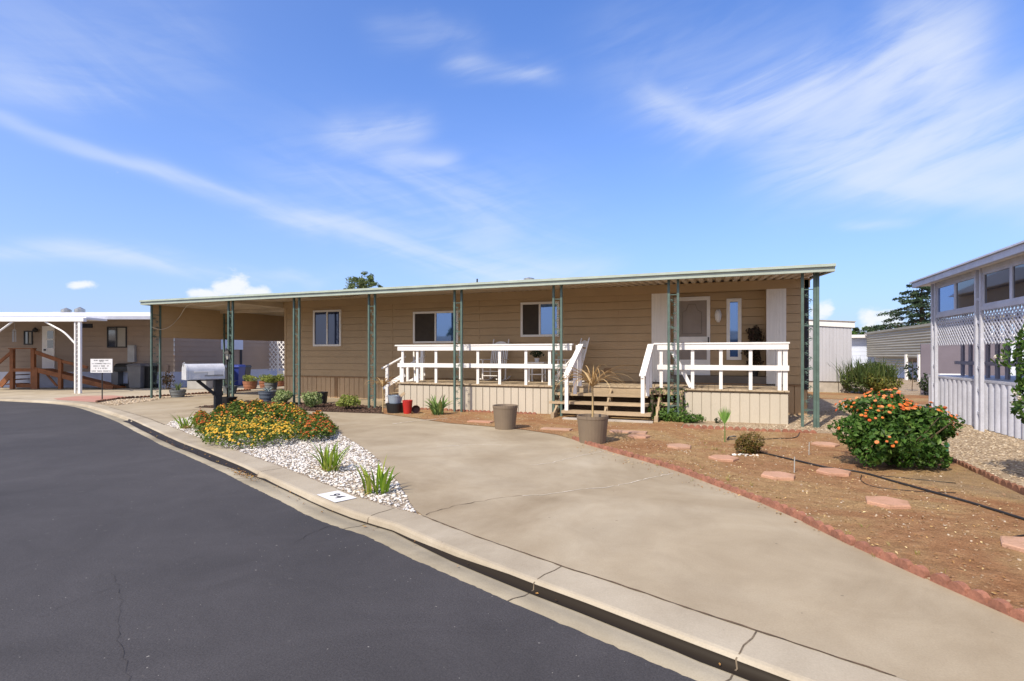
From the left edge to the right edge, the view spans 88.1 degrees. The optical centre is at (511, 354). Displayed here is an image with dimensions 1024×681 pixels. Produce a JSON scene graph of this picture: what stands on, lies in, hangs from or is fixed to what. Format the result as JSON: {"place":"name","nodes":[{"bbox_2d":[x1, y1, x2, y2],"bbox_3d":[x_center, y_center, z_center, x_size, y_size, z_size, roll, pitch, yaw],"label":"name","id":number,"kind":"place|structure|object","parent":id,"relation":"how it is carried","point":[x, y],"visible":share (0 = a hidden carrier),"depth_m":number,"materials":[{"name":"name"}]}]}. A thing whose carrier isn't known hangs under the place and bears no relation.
{"place":"outdoors","nodes":[
{"label":"outdoors","id":0,"kind":"place"},
{"bbox_2d":[0,371,283,402],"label":"neighbour driveway","id":1,"kind":"structure","parent":0,"point":[42,393],"depth_m":20.88,"materials":[{"name":"concrete"}]},
{"bbox_2d":[0,317,106,392],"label":"white carport","id":2,"kind":"object","parent":1,"relation":"on","point":[46,320],"visible":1,"depth_m":20.37,"materials":[{"name":"paint"}]},
{"bbox_2d":[0,348,125,388],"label":"access ramp","id":3,"kind":"structure","parent":1,"relation":"on","point":[60,373],"depth_m":22.97,"materials":[{"name":"brown wood"}]},
{"bbox_2d":[54,395,123,401],"bbox_3d":[-14.278,1.496,18.154,3.355,0.001,2.036,0,0,21],"label":"red pavement patch","id":4,"kind":"object","parent":1,"relation":"on","point":[86,398],"visible":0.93,"depth_m":17.98,"materials":[{"name":"concrete"}]},
{"bbox_2d":[90,359,112,398],"bbox_3d":[-13.541,0.833,17.468,0.720,1.375,0.050,0,0,0],"label":"yard sign","id":5,"kind":"object","parent":4,"relation":"on","point":[102,366],"visible":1,"depth_m":17.45,"materials":[{"name":"metal"}]},
{"bbox_2d":[111,363,132,387],"bbox_3d":[-17.591,0.950,23.920,1.120,1.100,0.480,0,0,0],"label":"barbecue grill","id":6,"kind":"object","parent":1,"relation":"on","point":[116,378],"visible":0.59,"depth_m":23.70,"materials":[{"name":"black metal"}]},
{"bbox_2d":[126,363,149,387],"bbox_3d":[-16.576,0.945,23.505,0.660,1.110,0.740,0,0,0],"label":"wheeled bin","id":7,"kind":"object","parent":1,"relation":"on","point":[136,372],"visible":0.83,"depth_m":23.22,"materials":[{"name":"grey plastic"}]},
{"bbox_2d":[0,307,283,387],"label":"neighbour home","id":8,"kind":"object","parent":1,"relation":"on","point":[120,337],"visible":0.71,"depth_m":23.99,"materials":[{"name":"brown wood"}]},
{"bbox_2d":[24,331,32,344],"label":"window","id":9,"kind":"structure","parent":8,"relation":"in","point":[28,335],"depth_m":23.97,"materials":[{"name":"glass"}]},
{"bbox_2d":[42,326,54,368],"bbox_3d":[-20.997,-0.273,23.953,0.551,2.025,0.110,0,0,0],"label":"door","id":10,"kind":"structure","parent":8,"relation":"in","point":[48,332],"depth_m":23.95,"materials":[{"name":"white wood"}]},
{"bbox_2d":[107,327,126,347],"bbox_3d":[-17.906,-0.785,23.981,0.895,0.951,0.040,0,0,0],"label":"window","id":11,"kind":"structure","parent":8,"relation":"in","point":[116,336],"depth_m":23.98,"materials":[{"name":"glass"}]},
{"bbox_2d":[221,339,242,349],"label":"side window","id":12,"kind":"structure","parent":8,"relation":"in","point":[238,344],"depth_m":27.09,"materials":[{"name":"blue"}]},
{"bbox_2d":[144,364,157,387],"bbox_3d":[-16.347,0.955,23.744,0.620,1.090,0.700,0,0,0],"label":"wheeled bin","id":13,"kind":"object","parent":1,"relation":"on","point":[147,377],"visible":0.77,"depth_m":23.49,"materials":[{"name":"black plastic"}]},
{"bbox_2d":[161,370,174,389],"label":"thin shrub","id":14,"kind":"object","parent":1,"relation":"on","point":[165,380],"visible":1,"depth_m":22.55,"materials":[{"name":"red plant"}]},
{"bbox_2d":[187,380,212,388],"bbox_3d":[-13.574,1.290,23.020,0.880,0.420,0.540,0,0,0],"label":"storage box","id":15,"kind":"object","parent":1,"relation":"on","point":[196,385],"visible":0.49,"depth_m":22.77,"materials":[{"name":"white plastic"}]},
{"bbox_2d":[234,365,245,384],"bbox_3d":[-13.207,0.995,25.292,0.700,1.010,0.780,0,0,0],"label":"wheeled bin","id":16,"kind":"object","parent":1,"relation":"on","point":[239,371],"visible":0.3,"depth_m":25.04,"materials":[{"name":"blue plastic"}]},
{"bbox_2d":[269,341,283,377],"bbox_3d":[-12.977,0.300,28.979,1.747,2.400,0.044,0,0,21],"label":"lattice screen","id":17,"kind":"object","parent":1,"relation":"on","point":[277,362],"visible":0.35,"depth_m":28.91,"materials":[{"name":"white paint"}]},
{"bbox_2d":[344,271,382,288],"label":"leafy tree","id":18,"kind":"object","parent":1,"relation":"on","point":[361,282],"visible":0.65,"depth_m":41.64,"materials":[{"name":"green plant"}]},
{"bbox_2d":[199,400,383,413],"bbox_3d":[-5.968,1.495,15.076,6.279,0.001,2.338,0,0,21],"label":"mulch bed","id":19,"kind":"object","parent":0,"point":[354,408],"visible":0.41,"depth_m":14.65,"materials":[{"name":"brown wood"}]},
{"bbox_2d":[258,390,275,401],"bbox_3d":[-7.850,1.335,16.971,0.537,0.330,0.537,0,0,21],"label":"planter bowl","id":20,"kind":"object","parent":19,"relation":"on","point":[265,396],"visible":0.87,"depth_m":16.77,"materials":[{"name":"ceramic"}]},
{"bbox_2d":[271,389,292,403],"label":"garden shrub","id":21,"kind":"object","parent":19,"relation":"on","point":[284,396],"visible":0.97,"depth_m":15.58,"materials":[{"name":"green plant"}]},
{"bbox_2d":[300,391,322,407],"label":"garden shrub","id":22,"kind":"object","parent":19,"relation":"on","point":[310,399],"visible":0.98,"depth_m":14.85,"materials":[{"name":"green plant"}]},
{"bbox_2d":[335,394,360,408],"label":"garden shrub","id":23,"kind":"object","parent":19,"relation":"on","point":[348,401],"visible":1,"depth_m":14.39,"materials":[{"name":"green plant"}]},
{"bbox_2d":[364,376,396,411],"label":"dead plant","id":24,"kind":"object","parent":19,"relation":"on","point":[383,383],"visible":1,"depth_m":13.74,"materials":[{"name":"beige plant"}]},
{"bbox_2d":[166,413,416,513],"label":"white gravel","id":25,"kind":"structure","parent":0,"point":[341,447],"depth_m":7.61,"materials":[{"name":"white gravel"}]},
{"bbox_2d":[171,411,202,428],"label":"iris clump","id":26,"kind":"object","parent":25,"relation":"on","point":[185,425],"visible":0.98,"depth_m":10.68,"materials":[{"name":"green plant"}]},
{"bbox_2d":[190,408,213,433],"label":"flowering lantana","id":27,"kind":"object","parent":25,"relation":"on","point":[197,423],"visible":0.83,"depth_m":10.48,"materials":[{"name":"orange plant"}]},
{"bbox_2d":[182,362,224,421],"bbox_3d":[-6.653,0.854,11.418,0.321,1.392,0.820,0,0,43],"label":"mailbox","id":28,"kind":"object","parent":25,"relation":"on","point":[197,373],"visible":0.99,"depth_m":11.40,"materials":[{"name":"white metal"}]},
{"bbox_2d":[196,415,298,449],"bbox_3d":[-4.835,1.331,9.696,1.656,0.337,3.153,0,0,-30],"label":"flowering lantana","id":29,"kind":"object","parent":25,"relation":"on","point":[221,428],"visible":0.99,"depth_m":8.99,"materials":[{"name":"yellow plant"}]},
{"bbox_2d":[204,398,310,431],"bbox_3d":[-5.114,1.228,11.282,3.972,0.498,1.845,0,0,28],"label":"flowering lantana","id":30,"kind":"object","parent":25,"relation":"on","point":[242,411],"visible":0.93,"depth_m":10.86,"materials":[{"name":"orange plant"}]},
{"bbox_2d":[297,410,338,440],"bbox_3d":[-3.757,1.309,10.227,0.757,0.361,2.822,0,0,-21],"label":"flowering lantana","id":31,"kind":"object","parent":25,"relation":"on","point":[318,421],"visible":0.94,"depth_m":9.43,"materials":[{"name":"orange plant"}]},
{"bbox_2d":[306,441,351,471],"bbox_3d":[-2.362,1.307,6.809,0.546,0.412,0.686,0,0,21],"label":"iris clump","id":32,"kind":"object","parent":25,"relation":"on","point":[330,462],"visible":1,"depth_m":6.77,"materials":[{"name":"green plant"}]},
{"bbox_2d":[354,456,399,495],"bbox_3d":[-1.459,1.308,5.717,0.464,0.388,0.570,0,0,-36],"label":"iris clump","id":33,"kind":"object","parent":25,"relation":"on","point":[381,478],"visible":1,"depth_m":5.70,"materials":[{"name":"green plant"}]},
{"bbox_2d":[0,401,695,680],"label":"road","id":34,"kind":"structure","parent":0,"point":[127,554],"depth_m":3.43,"materials":[{"name":"grey asphalt"}]},
{"bbox_2d":[8,401,749,680],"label":"gutter","id":35,"kind":"object","parent":34,"relation":"on","point":[664,657],"visible":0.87,"depth_m":3.57,"materials":[{"name":"concrete"}]},
{"bbox_2d":[124,419,789,680],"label":"gutter water","id":36,"kind":"structure","parent":35,"relation":"on","point":[714,659],"depth_m":3.22,"materials":[{"name":"black liquid"}]},
{"bbox_2d":[0,398,906,680],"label":"kerb","id":37,"kind":"structure","parent":34,"relation":"on","point":[780,658],"depth_m":3.48,"materials":[{"name":"concrete"}]},
{"bbox_2d":[317,491,355,501],"bbox_3d":[-1.851,1.493,5.582,0.245,0.004,0.420,0,0,-45],"label":"kerb number plate","id":38,"kind":"object","parent":37,"relation":"on","point":[335,496],"visible":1,"depth_m":5.57,"materials":[{"name":"white paint"}]},
{"bbox_2d":[144,422,756,680],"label":"kerb joints","id":39,"kind":"object","parent":37,"relation":"on","point":[736,669],"visible":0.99,"depth_m":2.82,"materials":[{"name":"grey concrete"}]},
{"bbox_2d":[0,0,1023,332],"label":"sky","id":40,"kind":"structure","parent":0,"point":[150,149],"materials":[{"name":"blue"}]},
{"bbox_2d":[47,368,1023,680],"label":"gravel yard","id":41,"kind":"structure","parent":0,"point":[909,388],"depth_m":9.86,"materials":[{"name":"beige gravel"}]},
{"bbox_2d":[102,394,204,404],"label":"strip gravel","id":42,"kind":"structure","parent":41,"relation":"on","point":[124,401],"depth_m":17.12,"materials":[{"name":"beige gravel"}]},
{"bbox_2d":[284,277,811,414],"bbox_3d":[0.853,-0.692,19.519,17.093,4.425,7.300,0,0,21],"label":"mobile home","id":43,"kind":"object","parent":41,"relation":"on","point":[623,330],"visible":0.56,"depth_m":15.50,"materials":[{"name":"beige wood"}]},
{"bbox_2d":[313,309,341,345],"bbox_3d":[-6.450,-0.919,18.485,1.194,1.265,0.080,0,0,21],"label":"window","id":44,"kind":"structure","parent":43,"relation":"in","point":[327,324],"depth_m":18.46,"materials":[{"name":"glass"}]},
{"bbox_2d":[413,310,458,342],"bbox_3d":[-2.447,-0.873,16.965,1.635,1.023,0.080,0,0,21],"label":"window","id":45,"kind":"structure","parent":43,"relation":"in","point":[429,326],"depth_m":16.97,"materials":[{"name":"glass"}]},
{"bbox_2d":[139,263,835,427],"bbox_3d":[-0.915,-0.237,19.669,20.270,3.575,11.875,0,0,21],"label":"patio awning","id":46,"kind":"object","parent":43,"relation":"attached to","point":[255,317],"visible":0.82,"depth_m":14.82,"materials":[{"name":"green"}]},
{"bbox_2d":[521,301,559,336],"bbox_3d":[0.829,-1.043,15.720,1.196,1.031,0.080,0,0,21],"label":"window","id":47,"kind":"structure","parent":43,"relation":"in","point":[536,317],"depth_m":15.73,"materials":[{"name":"glass"}]},
{"bbox_2d":[674,296,709,374],"bbox_3d":[4.904,-0.505,14.426,0.936,2.129,0.105,0,0,21],"label":"screen door","id":48,"kind":"structure","parent":43,"relation":"in","point":[694,312],"depth_m":14.40,"materials":[{"name":"metal"}]},
{"bbox_2d":[726,298,740,359],"bbox_3d":[5.902,-0.670,14.071,0.365,1.632,0.080,0,0,21],"label":"window","id":49,"kind":"structure","parent":43,"relation":"in","point":[733,309],"depth_m":14.06,"materials":[{"name":"glass"}]},
{"bbox_2d":[376,342,789,423],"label":"porch deck","id":50,"kind":"structure","parent":41,"relation":"on","point":[751,403],"depth_m":13.00,"materials":[{"name":"white wood"}]},
{"bbox_2d":[480,339,510,380],"bbox_3d":[-0.489,0.151,15.681,0.680,1.249,0.978,0,0,24],"label":"rocking chair","id":51,"kind":"object","parent":50,"relation":"on","point":[496,359],"visible":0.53,"depth_m":15.87,"materials":[{"name":"white paint"}]},
{"bbox_2d":[528,362,547,381],"bbox_3d":[0.727,0.497,15.235,0.540,0.565,0.400,0,0,21],"label":"side table","id":52,"kind":"object","parent":50,"relation":"on","point":[532,374],"visible":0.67,"depth_m":15.15,"materials":[{"name":"white paint"}]},
{"bbox_2d":[555,337,589,382],"bbox_3d":[1.667,0.151,14.707,0.978,1.249,0.680,0,0,-17],"label":"rocking chair","id":53,"kind":"object","parent":50,"relation":"on","point":[584,343],"visible":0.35,"depth_m":14.65,"materials":[{"name":"white paint"}]},
{"bbox_2d":[741,325,765,376],"bbox_3d":[6.274,-0.099,13.710,0.411,1.337,0.538,0,0,-24],"label":"potted tree","id":54,"kind":"object","parent":50,"relation":"on","point":[754,332],"visible":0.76,"depth_m":13.65,"materials":[{"name":"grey plant"}]},
{"bbox_2d":[808,319,855,392],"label":"garden shed","id":55,"kind":"structure","parent":41,"relation":"on","point":[835,340],"depth_m":21.10,"materials":[{"name":"white metal"}]},
{"bbox_2d":[904,361,918,388],"bbox_3d":[16.570,0.850,21.936,0.529,1.301,0.643,0,0,21],"label":"sapling","id":56,"kind":"object","parent":41,"relation":"on","point":[910,376],"visible":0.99,"depth_m":21.92,"materials":[{"name":"green plant"}]},
{"bbox_2d":[919,372,929,395],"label":"bush","id":57,"kind":"object","parent":41,"relation":"on","point":[924,388],"visible":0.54,"depth_m":19.38,"materials":[{"name":"green plant"}]},
{"bbox_2d":[861,284,990,331],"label":"cedar tree","id":58,"kind":"object","parent":41,"relation":"on","point":[921,303],"visible":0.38,"depth_m":52.05,"materials":[{"name":"green plant"}]},
{"bbox_2d":[852,333,1023,370],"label":"pale blue home","id":59,"kind":"object","parent":41,"relation":"on","point":[859,346],"depth_m":40.18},
{"bbox_2d":[864,315,1023,381],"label":"home","id":60,"kind":"object","parent":41,"relation":"on","point":[893,345],"visible":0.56,"depth_m":32.10,"materials":[{"name":"grey metal"}]},
{"bbox_2d":[920,343,1004,393],"bbox_3d":[16.717,0.550,19.610,2.600,1.900,0.060,0,0,21],"label":"grey fence panel","id":61,"kind":"object","parent":41,"relation":"on","point":[949,355],"visible":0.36,"depth_m":19.74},
{"bbox_2d":[909,240,1023,439],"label":"enclosed porch","id":62,"kind":"object","parent":41,"relation":"on","point":[979,400],"visible":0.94,"depth_m":10.56,"materials":[{"name":"white wood"}]},
{"bbox_2d":[937,281,954,313],"bbox_3d":[9.854,-1.270,12.001,0.040,0.660,0.995,0,0,21],"label":"window","id":63,"kind":"structure","parent":62,"relation":"in","point":[946,292],"depth_m":12.00,"materials":[{"name":"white glass"}]},
{"bbox_2d":[955,275,973,310],"bbox_3d":[9.500,-1.270,11.070,0.040,0.660,0.995,0,0,21],"label":"window","id":64,"kind":"structure","parent":62,"relation":"in","point":[964,288],"depth_m":11.14,"materials":[{"name":"white glass"}]},
{"bbox_2d":[983,264,1010,305],"bbox_3d":[9.038,-1.270,9.853,0.040,0.660,1.050,0,0,21],"label":"window","id":65,"kind":"structure","parent":62,"relation":"in","point":[996,282],"depth_m":9.85,"materials":[{"name":"white glass"}]},
{"bbox_2d":[1011,260,1023,300],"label":"window","id":66,"kind":"structure","parent":62,"relation":"in","point":[1017,269],"depth_m":9.20,"materials":[{"name":"white glass"}]},
{"bbox_2d":[991,323,1023,423],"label":"rose shrub","id":67,"kind":"object","parent":41,"relation":"on","point":[1018,404],"visible":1,"depth_m":6.10,"materials":[{"name":"green plant"}]},
{"bbox_2d":[102,389,1023,680],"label":"driveway","id":68,"kind":"structure","parent":0,"point":[670,535],"depth_m":4.24,"materials":[{"name":"concrete"}]},
{"bbox_2d":[169,389,185,397],"bbox_3d":[-11.748,1.370,18.600,0.517,0.260,0.517,0,0,21],"label":"planter bowl","id":69,"kind":"object","parent":68,"relation":"on","point":[174,393],"visible":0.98,"depth_m":18.42,"materials":[{"name":"ceramic"}]},
{"bbox_2d":[493,404,517,429],"bbox_3d":[-0.138,1.262,10.714,0.507,0.475,0.507,0,0,21],"label":"flower pot","id":70,"kind":"object","parent":68,"relation":"on","point":[505,415],"visible":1,"depth_m":10.52,"materials":[{"name":"beige ceramic"}]},
{"bbox_2d":[383,408,1023,608],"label":"dirt yard","id":71,"kind":"structure","parent":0,"point":[993,559],"depth_m":5.79,"materials":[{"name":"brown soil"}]},
{"bbox_2d":[386,403,402,412],"bbox_3d":[-3.018,1.380,13.677,0.467,0.240,0.467,0,0,21],"label":"tub","id":72,"kind":"object","parent":71,"relation":"on","point":[395,408],"visible":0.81,"depth_m":13.49,"materials":[{"name":"black plastic"}]},
{"bbox_2d":[402,400,412,413],"bbox_3d":[-2.653,1.330,13.439,0.258,0.340,0.258,0,0,21],"label":"bucket","id":73,"kind":"object","parent":71,"relation":"on","point":[407,406],"visible":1,"depth_m":13.34,"materials":[{"name":"red plastic"}]},
{"bbox_2d":[425,394,452,414],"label":"agave","id":74,"kind":"object","parent":71,"relation":"on","point":[435,408],"visible":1,"depth_m":13.13,"materials":[{"name":"green plant"}]},
{"bbox_2d":[577,414,608,443],"bbox_3d":[1.377,1.270,9.047,0.537,0.460,0.537,0,0,21],"label":"flower pot","id":75,"kind":"object","parent":71,"relation":"on","point":[593,429],"visible":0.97,"depth_m":8.84,"materials":[{"name":"brown plastic"}]},
{"bbox_2d":[555,364,635,416],"bbox_3d":[1.390,0.638,8.980,1.558,0.965,1.394,0,0,21],"label":"dead palm","id":76,"kind":"object","parent":75,"relation":"in","point":[591,382],"visible":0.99,"depth_m":8.99,"materials":[{"name":"beige plant"}]},
{"bbox_2d":[607,447,633,457],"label":"edging section","id":77,"kind":"object","parent":71,"relation":"on","point":[621,452],"visible":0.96,"depth_m":7.94,"materials":[{"name":"red concrete"}]},
{"bbox_2d":[609,429,646,433],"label":"paving slab","id":78,"kind":"structure","parent":71,"relation":"on","point":[627,431],"depth_m":10.13,"materials":[{"name":"pink stone"}]},
{"bbox_2d":[633,454,662,465],"bbox_3d":[1.899,1.495,7.414,0.050,0.113,0.596,7,-3,-24],"label":"edging section","id":79,"kind":"object","parent":71,"relation":"on","point":[648,459],"visible":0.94,"depth_m":7.38,"materials":[{"name":"red concrete"}]},
{"bbox_2d":[647,381,705,422],"bbox_3d":[3.642,1.064,12.071,0.714,0.930,1.564,0,0,-36],"label":"ivy vine","id":80,"kind":"object","parent":71,"relation":"on","point":[672,416],"visible":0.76,"depth_m":11.88,"materials":[{"name":"green plant"}]},
{"bbox_2d":[662,462,692,474],"bbox_3d":[2.129,1.493,6.836,0.050,0.113,0.596,2,-1,-19],"label":"edging section","id":81,"kind":"object","parent":71,"relation":"on","point":[683,470],"visible":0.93,"depth_m":6.80,"materials":[{"name":"red concrete"}]},
{"bbox_2d":[667,443,690,448],"bbox_3d":[2.702,1.493,8.548,0.409,0.054,0.357,0,0,-8],"label":"stepping stone","id":82,"kind":"object","parent":71,"relation":"on","point":[678,446],"visible":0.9,"depth_m":8.46,"materials":[{"name":"pink stone"}]},
{"bbox_2d":[385,409,1023,602],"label":"dirt stones","id":83,"kind":"object","parent":71,"relation":"on","point":[1008,580],"visible":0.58,"depth_m":6.33,"materials":[{"name":"beige stone"}]},
{"bbox_2d":[690,472,723,487],"bbox_3d":[2.296,1.493,6.246,0.051,0.113,0.596,5,-1,-15],"label":"edging section","id":84,"kind":"object","parent":71,"relation":"on","point":[709,480],"visible":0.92,"depth_m":6.21,"materials":[{"name":"red concrete"}]},
{"bbox_2d":[708,454,738,461],"bbox_3d":[3.030,1.493,7.573,0.412,0.054,0.362,0,0,15],"label":"stepping stone","id":85,"kind":"object","parent":71,"relation":"on","point":[725,458],"visible":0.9,"depth_m":7.50,"materials":[{"name":"pink stone"}]},
{"bbox_2d":[718,408,730,441],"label":"palm seedling","id":86,"kind":"object","parent":71,"relation":"on","point":[724,415],"visible":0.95,"depth_m":9.08,"materials":[{"name":"green plant"}]},
{"bbox_2d":[723,484,762,502],"bbox_3d":[2.457,1.499,5.651,0.050,0.113,0.596,6,-2,-14],"label":"edging section","id":87,"kind":"object","parent":71,"relation":"on","point":[746,494],"visible":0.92,"depth_m":5.61,"materials":[{"name":"red concrete"}]},
{"bbox_2d":[734,429,764,453],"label":"shrub","id":88,"kind":"object","parent":71,"relation":"on","point":[748,448],"visible":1,"depth_m":7.99,"materials":[{"name":"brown plant"}]},
{"bbox_2d":[761,471,794,480],"bbox_3d":[3.258,1.493,6.476,0.412,0.054,0.360,0,0,4],"label":"stepping stone","id":89,"kind":"object","parent":71,"relation":"on","point":[776,475],"visible":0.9,"depth_m":6.41,"materials":[{"name":"pink stone"}]},
{"bbox_2d":[761,498,806,520],"bbox_3d":[2.587,1.487,5.057,0.050,0.113,0.596,2,-1,-9],"label":"edging section","id":90,"kind":"object","parent":71,"relation":"on","point":[791,511],"visible":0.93,"depth_m":5.01,"materials":[{"name":"red concrete"}]},
{"bbox_2d":[811,441,839,446],"bbox_3d":[5.177,1.493,8.741,0.416,0.054,0.361,0,0,21],"label":"stepping stone","id":91,"kind":"object","parent":71,"relation":"on","point":[823,444],"visible":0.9,"depth_m":8.66,"materials":[{"name":"pink stone"}]},
{"bbox_2d":[803,516,855,545],"bbox_3d":[2.654,1.491,4.448,0.050,0.113,0.596,-3,0,-5],"label":"edging section","id":92,"kind":"object","parent":71,"relation":"on","point":[848,539],"visible":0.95,"depth_m":4.40,"materials":[{"name":"red concrete"}]},
{"bbox_2d":[816,468,850,476],"bbox_3d":[4.059,1.493,6.680,0.412,0.054,0.360,0,0,9],"label":"stepping stone","id":93,"kind":"object","parent":71,"relation":"on","point":[835,472],"visible":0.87,"depth_m":6.63,"materials":[{"name":"pink stone"}]},
{"bbox_2d":[865,496,910,508],"bbox_3d":[3.767,1.493,5.309,0.414,0.054,0.360,0,0,1],"label":"stepping stone","id":94,"kind":"object","parent":71,"relation":"on","point":[887,502],"visible":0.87,"depth_m":5.25,"materials":[{"name":"pink stone"}]},
{"bbox_2d":[759,452,1023,519],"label":"irrigation pipe","id":95,"kind":"object","parent":71,"relation":"on","point":[966,501],"visible":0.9,"depth_m":5.88,"materials":[{"name":"black plastic"}]},
{"bbox_2d":[854,541,929,578],"bbox_3d":[2.737,1.494,3.838,0.050,0.113,0.596,4,-1,-9],"label":"edging section","id":96,"kind":"object","parent":71,"relation":"on","point":[921,571],"visible":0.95,"depth_m":3.79,"materials":[{"name":"red concrete"}]},
{"bbox_2d":[826,387,965,468],"bbox_3d":[5.139,0.992,7.099,1.608,1.095,1.404,0,0,21],"label":"flowering bush","id":97,"kind":"object","parent":71,"relation":"on","point":[897,432],"visible":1,"depth_m":6.90,"materials":[{"name":"green plant"}]},
{"bbox_2d":[958,461,979,472],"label":"edging section","id":98,"kind":"object","parent":71,"relation":"on","point":[966,465],"visible":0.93,"depth_m":6.92,"materials":[{"name":"brown concrete"}]},
{"bbox_2d":[930,573,1023,621],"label":"edging section","id":99,"kind":"object","parent":71,"relation":"on","point":[1003,606],"visible":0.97,"depth_m":3.20,"materials":[{"name":"red concrete"}]},
{"bbox_2d":[978,469,1003,483],"bbox_3d":[5.769,1.493,6.380,0.050,0.113,0.596,6,3,23],"label":"edging section","id":100,"kind":"object","parent":71,"relation":"on","point":[991,477],"visible":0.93,"depth_m":6.35,"materials":[{"name":"brown concrete"}]},
{"bbox_2d":[1000,480,1023,494],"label":"edging section","id":101,"kind":"object","parent":71,"relation":"on","point":[1015,487],"visible":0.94,"depth_m":5.86,"materials":[{"name":"brown concrete"}]},
{"bbox_2d":[1000,536,1023,552],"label":"stepping stone","id":102,"kind":"object","parent":71,"relation":"on","point":[1013,543],"visible":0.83,"depth_m":4.12,"materials":[{"name":"pink stone"}]},
{"bbox_2d":[700,409,1023,484],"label":"tan gravel","id":103,"kind":"structure","parent":0,"point":[956,446],"depth_m":8.92,"materials":[{"name":"beige gravel"}]},
{"bbox_2d":[808,392,928,404],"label":"dirt path","id":104,"kind":"structure","parent":0,"point":[920,399],"depth_m":18.97,"materials":[{"name":"brown soil"}]},
{"bbox_2d":[830,356,905,393],"bbox_3d":[13.740,0.792,20.434,2.735,1.558,2.571,0,0,21],"label":"tall bush","id":105,"kind":"object","parent":104,"relation":"on","point":[858,372],"visible":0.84,"depth_m":20.02,"materials":[{"name":"green plant"}]},
{"bbox_2d":[860,372,903,392],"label":"round bush","id":106,"kind":"object","parent":104,"relation":"on","point":[878,385],"visible":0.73,"depth_m":19.68,"materials":[{"name":"green plant"}]},
{"bbox_2d":[886,341,1023,377],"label":"white shed wall","id":107,"kind":"structure","parent":0,"point":[901,371],"depth_m":33.59,"materials":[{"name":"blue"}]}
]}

